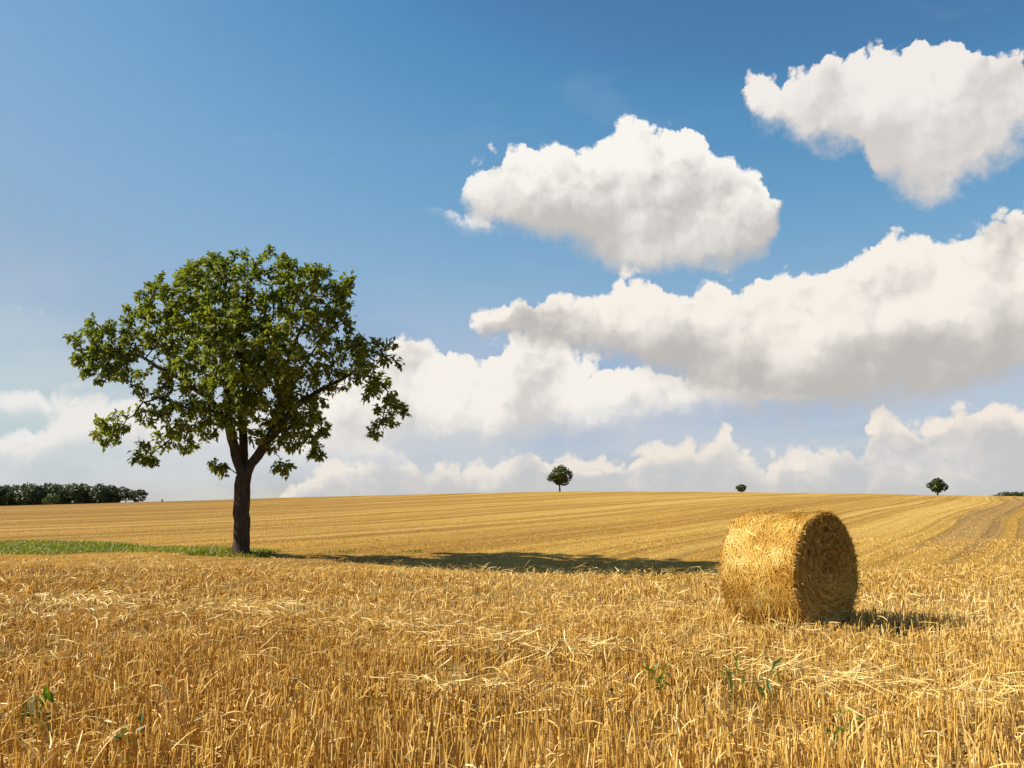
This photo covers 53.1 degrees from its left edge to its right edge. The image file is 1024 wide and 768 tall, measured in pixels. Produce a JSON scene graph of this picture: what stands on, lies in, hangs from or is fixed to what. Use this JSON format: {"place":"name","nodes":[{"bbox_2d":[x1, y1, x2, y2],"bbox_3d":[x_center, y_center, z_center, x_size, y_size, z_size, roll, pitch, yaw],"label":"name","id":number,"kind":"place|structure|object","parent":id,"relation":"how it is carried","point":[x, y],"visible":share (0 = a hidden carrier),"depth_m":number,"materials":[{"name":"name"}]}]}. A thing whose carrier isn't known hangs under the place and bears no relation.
{"place":"outdoors","nodes":[
{"label":"outdoors","id":0,"kind":"place"},
{"bbox_2d":[0,539,421,557],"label":"grass","id":1,"kind":"structure","parent":0,"point":[35,547],"depth_m":34.29,"materials":[{"name":"green plant"}]},
{"bbox_2d":[0,491,1023,767],"bbox_3d":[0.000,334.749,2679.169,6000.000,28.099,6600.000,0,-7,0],"label":"ground","id":2,"kind":"structure","parent":0,"point":[540,509],"depth_m":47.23,"materials":[{"name":"yellow plant"}]},
{"bbox_2d":[11,685,58,743],"bbox_3d":[-2.888,2.053,6.241,0.267,0.455,0.276,0,-7,0],"label":"weed","id":3,"kind":"object","parent":2,"relation":"on","point":[49,695],"visible":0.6,"depth_m":6.22,"materials":[{"name":"green plant"}]},
{"bbox_2d":[42,493,59,504],"bbox_3d":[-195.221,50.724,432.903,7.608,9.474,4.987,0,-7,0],"label":"bush","id":4,"kind":"object","parent":2,"relation":"on","point":[50,499],"visible":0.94,"depth_m":432.39,"materials":[{"name":"green plant"}]},
{"bbox_2d":[0,482,121,505],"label":"wood","id":5,"kind":"object","parent":2,"relation":"on","point":[32,494],"visible":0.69,"depth_m":444.85,"materials":[{"name":"green plant"}]},
{"bbox_2d":[105,485,123,502],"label":"tree","id":6,"kind":"object","parent":2,"relation":"on","point":[112,488],"visible":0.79,"depth_m":447.00,"materials":[{"name":"green plant"}]},
{"bbox_2d":[117,486,132,500],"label":"tree","id":7,"kind":"object","parent":2,"relation":"on","point":[124,493],"visible":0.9,"depth_m":446.31,"materials":[{"name":"green plant"}]},
{"bbox_2d":[109,713,150,767],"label":"weed","id":8,"kind":"object","parent":2,"relation":"on","point":[140,716],"visible":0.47,"depth_m":5.55,"materials":[{"name":"green plant"}]},
{"bbox_2d":[128,489,147,501],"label":"tree","id":9,"kind":"object","parent":2,"relation":"on","point":[137,493],"visible":0.95,"depth_m":444.50,"materials":[{"name":"green plant"}]},
{"bbox_2d":[150,684,168,746],"bbox_3d":[-1.991,1.964,5.773,0.133,0.524,0.028,-1,-7,8],"label":"bent straw","id":10,"kind":"object","parent":2,"relation":"on","point":[166,715],"visible":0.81,"depth_m":5.79,"materials":[{"name":"yellow plant"}]},
{"bbox_2d":[62,243,411,555],"bbox_3d":[-8.729,0.505,33.291,11.052,10.300,6.923,0,-7,0],"label":"broadleaf tree","id":11,"kind":"object","parent":2,"relation":"on","point":[222,323],"visible":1,"depth_m":32.72,"materials":[{"name":"green plant"}]},
{"bbox_2d":[0,551,1023,767],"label":"loose straw","id":12,"kind":"object","parent":2,"relation":"on","point":[498,633],"visible":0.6,"depth_m":9.92,"materials":[{"name":"yellow plant"}]},
{"bbox_2d":[547,464,572,491],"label":"tree","id":13,"kind":"object","parent":2,"relation":"on","point":[558,475],"visible":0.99,"depth_m":202.75,"materials":[{"name":"green plant"}]},
{"bbox_2d":[580,675,642,738],"bbox_3d":[0.672,2.149,6.789,0.405,0.423,0.259,-2,-7,18],"label":"dry weed","id":14,"kind":"object","parent":2,"relation":"on","point":[611,689],"visible":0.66,"depth_m":6.77,"materials":[{"name":"brown plant"}]},
{"bbox_2d":[633,659,674,703],"bbox_3d":[1.096,2.296,7.836,0.333,0.394,0.257,0,-7,0],"label":"weed","id":15,"kind":"object","parent":2,"relation":"on","point":[660,677],"visible":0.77,"depth_m":7.82,"materials":[{"name":"green plant"}]},
{"bbox_2d":[717,652,753,702],"bbox_3d":[1.646,2.234,7.665,0.249,0.472,0.298,6,-9,-40],"label":"weed","id":16,"kind":"object","parent":2,"relation":"on","point":[728,672],"visible":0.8,"depth_m":7.67,"materials":[{"name":"green plant"}]},
{"bbox_2d":[735,484,746,491],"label":"tree","id":17,"kind":"object","parent":2,"relation":"on","point":[740,488],"visible":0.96,"depth_m":234.49,"materials":[{"name":"green plant"}]},
{"bbox_2d":[748,656,788,719],"bbox_3d":[1.813,2.182,7.280,0.316,0.478,0.204,-5,-9,34],"label":"weed","id":18,"kind":"object","parent":2,"relation":"on","point":[775,664],"visible":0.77,"depth_m":7.27,"materials":[{"name":"green plant"}]},
{"bbox_2d":[717,508,863,631],"bbox_3d":[3.570,2.364,13.205,1.708,1.535,1.342,7,-10,-43],"label":"straw bale","id":19,"kind":"object","parent":2,"relation":"on","point":[800,567],"visible":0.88,"depth_m":12.76},
{"bbox_2d":[818,708,864,754],"bbox_3d":[1.889,2.047,5.865,0.225,0.393,0.244,6,-9,-39],"label":"weed","id":20,"kind":"object","parent":2,"relation":"on","point":[840,728],"visible":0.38,"depth_m":5.88,"materials":[{"name":"green plant"}]},
{"bbox_2d":[926,477,948,494],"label":"tree","id":21,"kind":"object","parent":2,"relation":"on","point":[937,485],"visible":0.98,"depth_m":212.63,"materials":[{"name":"green plant"}]},
{"bbox_2d":[990,491,1023,495],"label":"hedge","id":22,"kind":"object","parent":2,"relation":"on","point":[1007,493],"visible":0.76,"depth_m":327.61,"materials":[{"name":"green plant"}]},
{"bbox_2d":[0,0,1023,502],"label":"sky","id":23,"kind":"structure","parent":0,"point":[777,246],"materials":[{"name":"blue"}]}
]}

